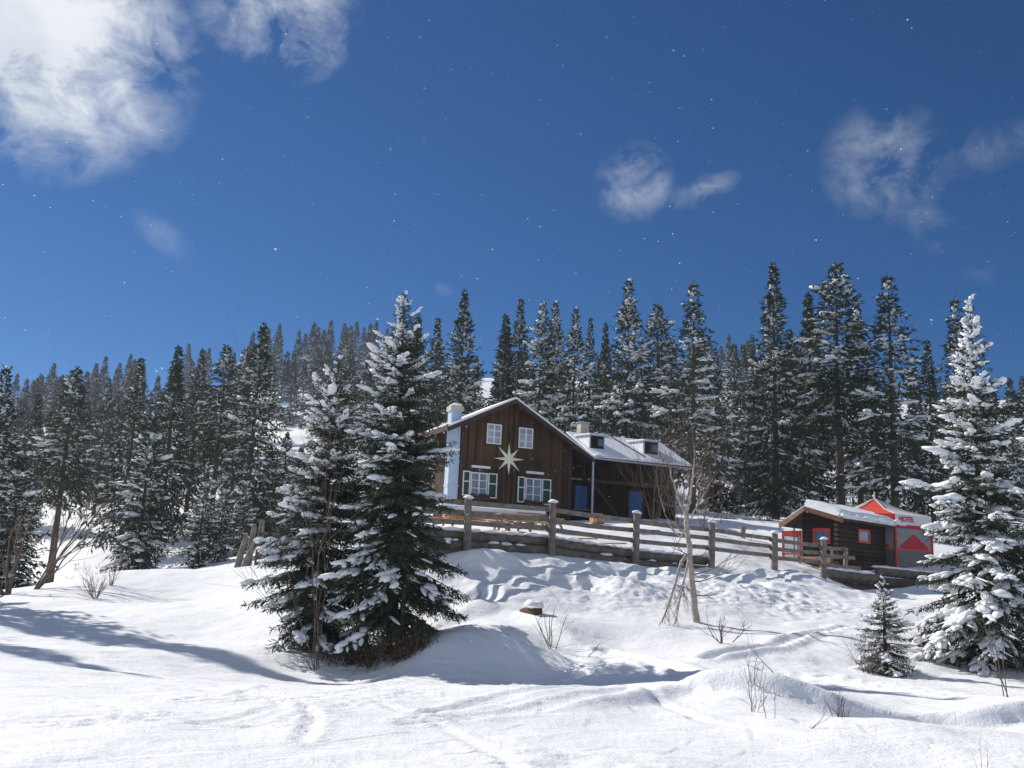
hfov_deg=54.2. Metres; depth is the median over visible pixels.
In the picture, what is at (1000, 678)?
bare shrub
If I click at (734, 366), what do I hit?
spruce tree
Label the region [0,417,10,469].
spruce tree
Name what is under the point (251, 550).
wooden stake
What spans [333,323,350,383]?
spruce tree
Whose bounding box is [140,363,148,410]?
spruce tree
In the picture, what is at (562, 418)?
spruce tree
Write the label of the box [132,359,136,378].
spruce tree
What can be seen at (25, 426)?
spruce tree
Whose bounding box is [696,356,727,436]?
spruce tree
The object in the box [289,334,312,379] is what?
spruce tree
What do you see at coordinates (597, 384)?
spruce tree
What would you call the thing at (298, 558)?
spruce tree
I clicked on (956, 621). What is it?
spruce tree
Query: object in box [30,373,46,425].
spruce tree
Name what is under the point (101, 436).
spruce tree
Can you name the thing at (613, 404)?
spruce tree
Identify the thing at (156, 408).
spruce tree
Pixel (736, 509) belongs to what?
spruce tree
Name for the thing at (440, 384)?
spruce tree
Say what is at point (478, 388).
spruce tree
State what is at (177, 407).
spruce tree
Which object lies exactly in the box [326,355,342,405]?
spruce tree
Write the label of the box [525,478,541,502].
window
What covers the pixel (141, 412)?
spruce tree
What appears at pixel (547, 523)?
picnic table
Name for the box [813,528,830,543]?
front window
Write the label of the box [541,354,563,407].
spruce tree
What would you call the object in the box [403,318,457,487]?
spruce tree
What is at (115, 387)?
spruce tree
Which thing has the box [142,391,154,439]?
spruce tree
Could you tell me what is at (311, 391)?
spruce tree
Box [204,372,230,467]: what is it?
spruce tree
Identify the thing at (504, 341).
spruce tree
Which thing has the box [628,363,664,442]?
spruce tree
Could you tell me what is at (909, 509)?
spruce tree
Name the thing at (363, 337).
spruce tree
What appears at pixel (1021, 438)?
spruce tree
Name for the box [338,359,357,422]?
spruce tree
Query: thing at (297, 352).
spruce tree
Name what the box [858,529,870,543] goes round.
side window
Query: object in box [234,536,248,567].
wooden stake
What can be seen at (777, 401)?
spruce tree
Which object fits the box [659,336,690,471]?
spruce tree
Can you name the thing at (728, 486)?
spruce tree
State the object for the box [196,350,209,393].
spruce tree
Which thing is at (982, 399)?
spruce tree
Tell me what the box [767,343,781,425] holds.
spruce tree
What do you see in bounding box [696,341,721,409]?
spruce tree
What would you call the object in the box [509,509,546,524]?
picnic table
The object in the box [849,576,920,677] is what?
spruce tree
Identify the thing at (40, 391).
spruce tree
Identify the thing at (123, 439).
spruce tree
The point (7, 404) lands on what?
spruce tree
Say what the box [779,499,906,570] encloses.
log shed
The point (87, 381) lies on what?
spruce tree
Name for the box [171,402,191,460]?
spruce tree
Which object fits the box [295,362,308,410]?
spruce tree
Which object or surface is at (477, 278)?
falling snow
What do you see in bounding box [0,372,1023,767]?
ground
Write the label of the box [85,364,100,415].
spruce tree
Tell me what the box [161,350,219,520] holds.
spruce tree
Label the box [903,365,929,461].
spruce tree
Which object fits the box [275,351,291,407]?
spruce tree
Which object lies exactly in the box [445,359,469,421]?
spruce tree
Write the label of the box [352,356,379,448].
spruce tree
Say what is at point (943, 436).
spruce tree
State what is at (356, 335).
spruce tree
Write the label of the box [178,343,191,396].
spruce tree
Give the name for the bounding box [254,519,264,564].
wooden stake
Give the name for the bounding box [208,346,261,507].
spruce tree
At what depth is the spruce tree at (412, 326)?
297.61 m
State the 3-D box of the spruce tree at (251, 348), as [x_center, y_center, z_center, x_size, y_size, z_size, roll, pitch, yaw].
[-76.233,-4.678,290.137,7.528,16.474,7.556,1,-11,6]
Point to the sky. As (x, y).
(567, 149)
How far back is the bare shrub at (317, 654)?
24.40 m
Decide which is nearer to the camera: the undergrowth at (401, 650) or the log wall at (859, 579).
the undergrowth at (401, 650)
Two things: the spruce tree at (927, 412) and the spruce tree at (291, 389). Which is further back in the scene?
the spruce tree at (291, 389)
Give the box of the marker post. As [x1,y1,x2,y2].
[740,526,745,537]
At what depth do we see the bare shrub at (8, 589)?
38.03 m
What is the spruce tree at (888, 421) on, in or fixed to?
on the ground
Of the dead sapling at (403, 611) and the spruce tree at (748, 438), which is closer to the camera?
the dead sapling at (403, 611)
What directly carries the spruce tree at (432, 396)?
on the ground
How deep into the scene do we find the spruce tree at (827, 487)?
94.51 m
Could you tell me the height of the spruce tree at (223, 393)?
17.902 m
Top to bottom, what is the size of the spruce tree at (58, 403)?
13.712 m
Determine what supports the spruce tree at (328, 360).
on the ground
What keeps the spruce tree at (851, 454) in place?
on the ground
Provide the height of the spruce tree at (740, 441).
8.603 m
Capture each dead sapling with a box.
[352,576,372,667]
[394,567,406,659]
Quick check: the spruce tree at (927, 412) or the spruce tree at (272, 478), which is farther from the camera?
the spruce tree at (927, 412)
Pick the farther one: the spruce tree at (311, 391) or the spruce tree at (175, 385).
the spruce tree at (311, 391)
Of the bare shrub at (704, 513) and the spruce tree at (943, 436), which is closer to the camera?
the bare shrub at (704, 513)
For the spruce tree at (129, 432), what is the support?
on the ground
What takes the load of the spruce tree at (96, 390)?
on the ground
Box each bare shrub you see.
[0,463,60,594]
[33,435,147,589]
[75,560,114,597]
[101,558,128,585]
[168,267,430,670]
[533,599,574,648]
[602,380,685,521]
[633,373,745,531]
[654,367,763,526]
[690,606,751,642]
[738,657,768,711]
[739,616,772,672]
[742,641,770,689]
[758,665,780,718]
[809,687,829,728]
[823,688,852,716]
[832,621,893,673]
[873,652,920,676]
[953,543,1009,696]
[970,729,992,767]
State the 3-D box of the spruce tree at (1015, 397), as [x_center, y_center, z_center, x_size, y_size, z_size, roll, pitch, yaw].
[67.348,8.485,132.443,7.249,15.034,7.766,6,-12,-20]
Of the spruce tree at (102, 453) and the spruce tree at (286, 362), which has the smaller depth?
the spruce tree at (102, 453)
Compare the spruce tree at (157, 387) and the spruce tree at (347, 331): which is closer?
the spruce tree at (157, 387)
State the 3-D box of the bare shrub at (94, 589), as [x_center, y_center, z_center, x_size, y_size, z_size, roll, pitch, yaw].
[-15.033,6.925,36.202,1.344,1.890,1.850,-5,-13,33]
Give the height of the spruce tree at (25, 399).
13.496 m
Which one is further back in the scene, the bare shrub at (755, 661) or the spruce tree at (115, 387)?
the spruce tree at (115, 387)
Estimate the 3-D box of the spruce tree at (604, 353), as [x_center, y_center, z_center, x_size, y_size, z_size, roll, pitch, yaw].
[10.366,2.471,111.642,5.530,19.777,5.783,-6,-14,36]
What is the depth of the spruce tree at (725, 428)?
112.72 m
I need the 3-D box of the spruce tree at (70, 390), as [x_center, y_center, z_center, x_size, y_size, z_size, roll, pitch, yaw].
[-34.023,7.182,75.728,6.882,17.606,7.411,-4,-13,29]
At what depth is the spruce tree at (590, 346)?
108.07 m
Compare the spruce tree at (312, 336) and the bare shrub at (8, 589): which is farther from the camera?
the spruce tree at (312, 336)
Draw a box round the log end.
[519,599,543,614]
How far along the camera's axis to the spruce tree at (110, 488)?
79.71 m
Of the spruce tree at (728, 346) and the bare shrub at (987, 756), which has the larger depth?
the spruce tree at (728, 346)
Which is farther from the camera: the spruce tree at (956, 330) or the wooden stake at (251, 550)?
the spruce tree at (956, 330)
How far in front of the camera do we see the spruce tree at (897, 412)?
146.43 m
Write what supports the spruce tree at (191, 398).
on the ground
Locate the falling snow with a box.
[1,0,1022,726]
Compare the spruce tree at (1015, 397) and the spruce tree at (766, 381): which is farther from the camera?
the spruce tree at (766, 381)
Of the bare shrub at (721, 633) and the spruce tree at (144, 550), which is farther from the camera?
the spruce tree at (144, 550)
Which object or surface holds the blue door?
in the wooden house
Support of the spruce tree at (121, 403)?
on the ground
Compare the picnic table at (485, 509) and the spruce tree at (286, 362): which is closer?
the picnic table at (485, 509)
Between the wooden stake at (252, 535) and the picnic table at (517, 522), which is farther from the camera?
the wooden stake at (252, 535)
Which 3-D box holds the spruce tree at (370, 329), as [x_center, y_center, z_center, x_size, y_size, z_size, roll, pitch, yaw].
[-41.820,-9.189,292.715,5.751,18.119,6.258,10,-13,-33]
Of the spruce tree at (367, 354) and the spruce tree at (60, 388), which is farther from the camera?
the spruce tree at (367, 354)
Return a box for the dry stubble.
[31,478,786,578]
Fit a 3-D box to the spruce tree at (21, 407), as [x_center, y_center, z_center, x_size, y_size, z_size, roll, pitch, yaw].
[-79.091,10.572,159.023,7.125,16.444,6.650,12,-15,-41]
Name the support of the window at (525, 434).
in the wooden house
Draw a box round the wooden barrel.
[589,513,604,523]
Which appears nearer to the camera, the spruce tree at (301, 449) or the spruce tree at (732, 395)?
the spruce tree at (301, 449)
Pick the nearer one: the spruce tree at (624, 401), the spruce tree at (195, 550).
the spruce tree at (195, 550)
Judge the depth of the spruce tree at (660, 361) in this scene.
202.09 m
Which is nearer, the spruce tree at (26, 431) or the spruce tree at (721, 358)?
the spruce tree at (26, 431)
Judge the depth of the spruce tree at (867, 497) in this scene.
95.67 m
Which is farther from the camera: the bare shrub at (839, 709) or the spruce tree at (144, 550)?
the spruce tree at (144, 550)
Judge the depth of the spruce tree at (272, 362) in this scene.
240.40 m
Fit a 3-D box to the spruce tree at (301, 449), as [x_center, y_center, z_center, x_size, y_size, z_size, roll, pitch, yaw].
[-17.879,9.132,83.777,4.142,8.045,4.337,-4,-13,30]
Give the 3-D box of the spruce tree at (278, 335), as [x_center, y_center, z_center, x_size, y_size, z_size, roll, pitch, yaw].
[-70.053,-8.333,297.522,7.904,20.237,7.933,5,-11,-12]
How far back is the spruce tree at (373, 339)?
289.03 m
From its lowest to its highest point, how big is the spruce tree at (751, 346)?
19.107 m
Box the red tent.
[855,492,933,567]
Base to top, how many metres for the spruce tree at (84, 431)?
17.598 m
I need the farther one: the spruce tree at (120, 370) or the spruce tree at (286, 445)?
the spruce tree at (120, 370)
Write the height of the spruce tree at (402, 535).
9.976 m
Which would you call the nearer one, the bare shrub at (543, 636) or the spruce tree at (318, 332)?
the bare shrub at (543, 636)
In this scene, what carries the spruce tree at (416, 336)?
on the ground
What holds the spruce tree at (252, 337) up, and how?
on the ground
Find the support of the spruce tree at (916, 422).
on the ground
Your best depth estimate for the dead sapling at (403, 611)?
24.82 m
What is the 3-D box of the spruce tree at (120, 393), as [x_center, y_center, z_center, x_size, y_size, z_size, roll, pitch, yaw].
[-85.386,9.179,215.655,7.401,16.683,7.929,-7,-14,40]
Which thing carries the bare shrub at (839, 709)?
on the ground
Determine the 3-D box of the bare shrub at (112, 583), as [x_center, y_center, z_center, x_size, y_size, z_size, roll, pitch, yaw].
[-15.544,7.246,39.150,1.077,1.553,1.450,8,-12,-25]
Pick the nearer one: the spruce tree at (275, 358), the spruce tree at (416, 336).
the spruce tree at (416, 336)
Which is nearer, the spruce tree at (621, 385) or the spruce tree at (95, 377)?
the spruce tree at (621, 385)
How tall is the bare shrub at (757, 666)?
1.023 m
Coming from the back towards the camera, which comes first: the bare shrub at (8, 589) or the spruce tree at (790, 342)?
the spruce tree at (790, 342)
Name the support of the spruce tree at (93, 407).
on the ground
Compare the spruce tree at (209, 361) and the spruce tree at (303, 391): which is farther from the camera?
the spruce tree at (209, 361)
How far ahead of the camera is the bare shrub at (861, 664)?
22.50 m
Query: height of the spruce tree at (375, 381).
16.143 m
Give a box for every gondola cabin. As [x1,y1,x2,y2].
[278,387,289,407]
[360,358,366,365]
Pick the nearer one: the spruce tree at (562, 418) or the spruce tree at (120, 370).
the spruce tree at (562, 418)
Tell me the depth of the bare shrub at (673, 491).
49.52 m
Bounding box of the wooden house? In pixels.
[418,397,692,524]
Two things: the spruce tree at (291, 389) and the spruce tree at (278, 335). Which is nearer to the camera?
the spruce tree at (291, 389)
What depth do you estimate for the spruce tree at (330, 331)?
299.89 m
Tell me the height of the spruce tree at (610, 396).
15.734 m
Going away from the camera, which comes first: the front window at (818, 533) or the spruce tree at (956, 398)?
the front window at (818, 533)
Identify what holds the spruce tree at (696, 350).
on the ground
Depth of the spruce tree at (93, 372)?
289.47 m
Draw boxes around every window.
[470,472,487,496]
[486,423,501,444]
[518,427,532,448]
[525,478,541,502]
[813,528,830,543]
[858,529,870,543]
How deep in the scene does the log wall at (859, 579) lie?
44.75 m
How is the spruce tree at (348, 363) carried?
on the ground
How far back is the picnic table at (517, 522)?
41.81 m
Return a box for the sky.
[0,0,1023,415]
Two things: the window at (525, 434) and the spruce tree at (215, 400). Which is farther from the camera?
the spruce tree at (215, 400)
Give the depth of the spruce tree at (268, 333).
289.56 m
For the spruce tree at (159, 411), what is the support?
on the ground
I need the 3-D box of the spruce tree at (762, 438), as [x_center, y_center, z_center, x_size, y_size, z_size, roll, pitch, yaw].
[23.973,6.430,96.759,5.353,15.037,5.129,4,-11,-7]
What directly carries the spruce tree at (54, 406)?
on the ground
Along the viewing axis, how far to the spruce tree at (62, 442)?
185.20 m
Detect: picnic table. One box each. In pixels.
[430,504,516,530]
[486,513,538,531]
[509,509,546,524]
[532,518,563,532]
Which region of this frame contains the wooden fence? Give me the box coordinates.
[369,495,860,579]
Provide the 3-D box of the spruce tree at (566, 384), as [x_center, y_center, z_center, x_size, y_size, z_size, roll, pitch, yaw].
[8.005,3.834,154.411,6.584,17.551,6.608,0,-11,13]
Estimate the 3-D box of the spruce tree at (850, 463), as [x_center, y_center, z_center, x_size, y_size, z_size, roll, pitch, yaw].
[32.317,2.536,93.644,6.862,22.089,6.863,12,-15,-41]
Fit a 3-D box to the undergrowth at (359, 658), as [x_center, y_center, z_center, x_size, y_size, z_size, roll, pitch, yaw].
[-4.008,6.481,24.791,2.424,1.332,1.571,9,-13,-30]
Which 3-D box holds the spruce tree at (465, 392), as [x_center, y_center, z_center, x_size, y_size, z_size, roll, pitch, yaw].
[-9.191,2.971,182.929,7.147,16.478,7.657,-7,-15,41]
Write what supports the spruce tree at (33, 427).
on the ground
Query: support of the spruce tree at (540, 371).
on the ground
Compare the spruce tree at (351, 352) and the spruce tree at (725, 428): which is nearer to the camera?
the spruce tree at (725, 428)
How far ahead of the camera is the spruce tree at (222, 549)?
59.22 m
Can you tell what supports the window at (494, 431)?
in the wooden house
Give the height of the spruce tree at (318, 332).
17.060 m
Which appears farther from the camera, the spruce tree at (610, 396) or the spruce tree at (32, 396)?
the spruce tree at (32, 396)
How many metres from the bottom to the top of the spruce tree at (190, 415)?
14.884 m
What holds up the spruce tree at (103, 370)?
on the ground
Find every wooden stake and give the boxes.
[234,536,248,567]
[241,544,256,566]
[247,526,256,565]
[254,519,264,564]
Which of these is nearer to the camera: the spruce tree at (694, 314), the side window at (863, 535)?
the side window at (863, 535)
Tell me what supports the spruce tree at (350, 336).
on the ground
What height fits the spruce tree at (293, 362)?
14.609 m
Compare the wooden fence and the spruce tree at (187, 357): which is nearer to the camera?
the wooden fence
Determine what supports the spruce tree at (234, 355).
on the ground
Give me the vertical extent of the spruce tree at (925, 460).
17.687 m
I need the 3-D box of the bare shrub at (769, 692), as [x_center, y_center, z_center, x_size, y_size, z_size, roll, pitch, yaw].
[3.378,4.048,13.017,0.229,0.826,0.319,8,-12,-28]
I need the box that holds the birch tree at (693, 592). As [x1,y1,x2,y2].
[641,411,754,627]
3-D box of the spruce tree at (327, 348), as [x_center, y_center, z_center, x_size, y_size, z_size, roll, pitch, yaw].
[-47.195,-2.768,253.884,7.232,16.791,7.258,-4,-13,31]
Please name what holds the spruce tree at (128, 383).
on the ground
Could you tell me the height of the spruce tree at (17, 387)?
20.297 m
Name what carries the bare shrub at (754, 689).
on the ground
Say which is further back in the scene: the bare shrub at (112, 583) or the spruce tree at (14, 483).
the spruce tree at (14, 483)
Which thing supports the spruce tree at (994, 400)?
on the ground
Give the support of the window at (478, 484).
in the wooden house
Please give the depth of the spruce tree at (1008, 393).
173.53 m
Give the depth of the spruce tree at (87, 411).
160.76 m
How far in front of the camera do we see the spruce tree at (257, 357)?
76.20 m
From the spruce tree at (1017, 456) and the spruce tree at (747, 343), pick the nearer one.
the spruce tree at (1017, 456)
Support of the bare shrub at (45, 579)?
on the ground
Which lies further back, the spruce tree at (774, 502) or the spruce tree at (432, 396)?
the spruce tree at (432, 396)
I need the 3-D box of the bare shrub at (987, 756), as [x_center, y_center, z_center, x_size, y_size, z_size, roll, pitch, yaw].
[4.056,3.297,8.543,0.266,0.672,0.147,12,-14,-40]
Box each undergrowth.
[306,627,391,667]
[341,610,447,673]
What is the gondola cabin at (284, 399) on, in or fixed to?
hanging from the steel cable
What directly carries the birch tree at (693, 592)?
on the ground
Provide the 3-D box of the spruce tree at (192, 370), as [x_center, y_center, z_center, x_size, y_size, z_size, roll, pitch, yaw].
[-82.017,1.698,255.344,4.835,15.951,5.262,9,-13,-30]
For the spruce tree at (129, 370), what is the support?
on the ground
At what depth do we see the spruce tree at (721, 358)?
300.28 m
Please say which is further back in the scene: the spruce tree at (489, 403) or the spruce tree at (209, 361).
the spruce tree at (209, 361)
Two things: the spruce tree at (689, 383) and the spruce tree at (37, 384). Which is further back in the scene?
the spruce tree at (37, 384)
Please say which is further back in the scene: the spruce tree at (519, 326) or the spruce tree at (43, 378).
the spruce tree at (43, 378)
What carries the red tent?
on the ground
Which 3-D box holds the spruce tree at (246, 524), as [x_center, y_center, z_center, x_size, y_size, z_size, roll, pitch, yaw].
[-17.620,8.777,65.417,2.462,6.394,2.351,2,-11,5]
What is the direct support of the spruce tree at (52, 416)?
on the ground
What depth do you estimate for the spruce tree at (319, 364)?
237.33 m
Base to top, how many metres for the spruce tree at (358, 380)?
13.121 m
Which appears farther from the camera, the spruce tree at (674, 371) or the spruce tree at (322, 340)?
the spruce tree at (322, 340)
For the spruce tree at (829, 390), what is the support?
on the ground
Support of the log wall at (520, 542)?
on the ground
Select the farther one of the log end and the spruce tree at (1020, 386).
the spruce tree at (1020, 386)
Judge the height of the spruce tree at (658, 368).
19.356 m
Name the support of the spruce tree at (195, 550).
on the ground
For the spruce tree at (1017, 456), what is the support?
on the ground
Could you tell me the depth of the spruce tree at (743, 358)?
217.03 m
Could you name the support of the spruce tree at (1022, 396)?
on the ground
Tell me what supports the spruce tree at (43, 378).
on the ground
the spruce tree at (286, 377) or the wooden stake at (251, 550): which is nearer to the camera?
the wooden stake at (251, 550)
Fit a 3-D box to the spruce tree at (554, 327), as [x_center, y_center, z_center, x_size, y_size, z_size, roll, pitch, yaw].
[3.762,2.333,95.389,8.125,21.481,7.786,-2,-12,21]
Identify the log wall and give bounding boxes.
[414,523,707,568]
[819,565,938,589]
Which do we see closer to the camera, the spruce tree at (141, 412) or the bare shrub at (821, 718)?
the bare shrub at (821, 718)
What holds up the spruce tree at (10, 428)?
on the ground
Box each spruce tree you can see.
[0,365,38,584]
[0,400,24,474]
[0,414,29,494]
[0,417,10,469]
[0,451,58,589]
[1,412,13,473]
[3,392,51,526]
[10,374,22,412]
[12,366,108,583]
[12,378,30,423]
[13,398,26,436]
[13,400,43,495]
[23,395,31,421]
[25,379,42,433]
[26,388,45,438]
[28,378,43,429]
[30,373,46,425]
[34,403,59,460]
[40,375,46,418]
[40,407,60,467]
[41,363,60,425]
[47,393,64,441]
[48,374,67,416]
[49,391,92,493]
[52,422,69,467]
[70,399,92,476]
[72,357,162,565]
[73,370,92,427]
[79,378,119,515]
[81,395,114,488]
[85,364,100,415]
[85,392,98,449]
[85,408,93,448]
[86,363,99,395]
[88,384,101,440]
[93,356,112,419]
[98,412,182,573]
[101,396,125,460]
[102,395,122,481]
[105,389,125,442]
[108,396,138,489]
[109,368,122,414]
[110,363,123,411]
[112,375,131,419]
[115,343,207,544]
[118,354,134,408]
[121,403,140,462]
[124,407,144,466]
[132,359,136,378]
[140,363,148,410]
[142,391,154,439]
[144,390,171,473]
[148,402,163,441]
[150,389,167,447]
[151,375,163,402]
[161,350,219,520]
[167,393,182,426]
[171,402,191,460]
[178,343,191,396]
[179,470,225,568]
[181,382,212,470]
[182,344,249,531]
[183,360,196,404]
[183,381,195,436]
[195,322,290,545]
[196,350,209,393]
[201,348,213,397]
[201,392,216,458]
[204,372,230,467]
[205,478,239,563]
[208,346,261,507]
[227,470,259,556]
[232,352,236,377]
[239,354,386,659]
[245,340,255,389]
[247,332,255,381]
[253,449,287,541]
[254,328,275,390]
[258,355,279,415]
[269,431,296,505]
[270,366,294,420]
[271,324,284,382]
[272,338,281,377]
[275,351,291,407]
[279,366,300,425]
[280,446,317,530]
[287,353,300,396]
[289,331,304,381]
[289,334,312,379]
[295,322,321,386]
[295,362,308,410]
[297,367,319,426]
[303,351,324,409]
[309,327,320,366]
[311,330,332,370]
[317,290,471,658]
[318,350,333,402]
[319,341,333,382]
[323,319,335,365]
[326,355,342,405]
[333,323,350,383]
[338,356,352,408]
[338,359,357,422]
[339,327,348,366]
[341,325,356,368]
[342,348,357,384]
[348,321,364,371]
[348,376,367,442]
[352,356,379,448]
[355,327,366,368]
[356,334,373,383]
[359,323,372,372]
[363,321,379,378]
[364,350,381,411]
[391,314,440,482]
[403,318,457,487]
[407,322,421,375]
[419,364,439,445]
[424,289,490,490]
[427,350,447,409]
[437,364,452,408]
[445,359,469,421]
[458,366,477,412]
[464,356,486,412]
[474,312,519,409]
[487,367,501,405]
[491,298,537,404]
[511,352,529,400]
[513,299,566,430]
[525,375,537,404]
[532,300,576,430]
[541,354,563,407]
[550,306,598,432]
[554,354,577,422]
[575,318,606,432]
[583,320,620,433]
[584,278,678,505]
[586,361,607,428]
[596,368,616,430]
[616,358,630,430]
[619,303,690,441]
[620,367,636,436]
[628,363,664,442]
[642,279,746,513]
[652,348,672,433]
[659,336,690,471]
[673,363,703,462]
[685,350,751,514]
[689,347,701,408]
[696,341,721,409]
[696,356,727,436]
[701,456,724,512]
[707,407,736,490]
[716,346,726,390]
[717,343,748,427]
[718,379,749,464]
[721,334,733,393]
[722,262,828,519]
[727,432,757,501]
[727,475,743,514]
[730,391,761,486]
[731,344,753,421]
[735,375,788,515]
[739,340,756,391]
[745,335,758,391]
[749,356,772,434]
[759,330,818,487]
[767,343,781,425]
[768,381,784,437]
[771,289,853,514]
[780,262,901,505]
[816,298,898,504]
[816,383,834,462]
[818,369,844,455]
[830,271,949,508]
[843,395,869,492]
[846,383,907,508]
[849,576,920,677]
[879,386,904,473]
[881,376,907,472]
[890,403,940,518]
[899,294,1023,677]
[899,340,966,522]
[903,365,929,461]
[923,294,1000,512]
[924,369,942,445]
[930,392,966,510]
[948,368,969,436]
[971,385,997,471]
[972,380,1023,480]
[992,406,1023,520]
[997,378,1020,453]
[1000,425,1023,638]
[1003,393,1023,480]
[1011,377,1023,467]
[1017,376,1023,412]
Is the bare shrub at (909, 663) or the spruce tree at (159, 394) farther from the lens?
the spruce tree at (159, 394)
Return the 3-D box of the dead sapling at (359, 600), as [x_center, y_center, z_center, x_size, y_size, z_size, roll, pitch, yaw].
[-3.706,5.908,24.808,0.748,2.277,0.166,-2,-12,21]
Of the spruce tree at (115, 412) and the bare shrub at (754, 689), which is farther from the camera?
the spruce tree at (115, 412)
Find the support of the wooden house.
on the ground
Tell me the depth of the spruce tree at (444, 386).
175.26 m
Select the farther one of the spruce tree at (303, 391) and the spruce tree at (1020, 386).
the spruce tree at (303, 391)
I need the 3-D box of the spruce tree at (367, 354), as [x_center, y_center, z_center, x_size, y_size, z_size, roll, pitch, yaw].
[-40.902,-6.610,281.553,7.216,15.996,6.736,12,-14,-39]
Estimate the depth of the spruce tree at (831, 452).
166.57 m
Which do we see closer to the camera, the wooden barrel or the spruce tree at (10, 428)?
the wooden barrel
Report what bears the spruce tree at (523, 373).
on the ground
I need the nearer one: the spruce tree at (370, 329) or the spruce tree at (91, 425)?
the spruce tree at (91, 425)
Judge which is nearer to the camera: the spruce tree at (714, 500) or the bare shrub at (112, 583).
the bare shrub at (112, 583)
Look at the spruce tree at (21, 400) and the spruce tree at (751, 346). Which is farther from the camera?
the spruce tree at (751, 346)
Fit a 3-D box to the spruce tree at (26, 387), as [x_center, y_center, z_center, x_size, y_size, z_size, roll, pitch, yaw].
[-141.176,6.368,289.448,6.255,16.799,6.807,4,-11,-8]
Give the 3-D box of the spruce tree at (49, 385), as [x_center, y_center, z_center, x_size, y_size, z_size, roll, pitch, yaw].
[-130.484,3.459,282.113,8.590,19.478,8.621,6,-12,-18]
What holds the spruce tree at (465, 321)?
on the ground
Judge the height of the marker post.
0.922 m
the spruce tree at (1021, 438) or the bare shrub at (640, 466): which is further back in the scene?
the bare shrub at (640, 466)
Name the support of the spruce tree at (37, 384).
on the ground
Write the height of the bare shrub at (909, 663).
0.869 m
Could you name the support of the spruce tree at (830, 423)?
on the ground
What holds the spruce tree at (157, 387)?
on the ground

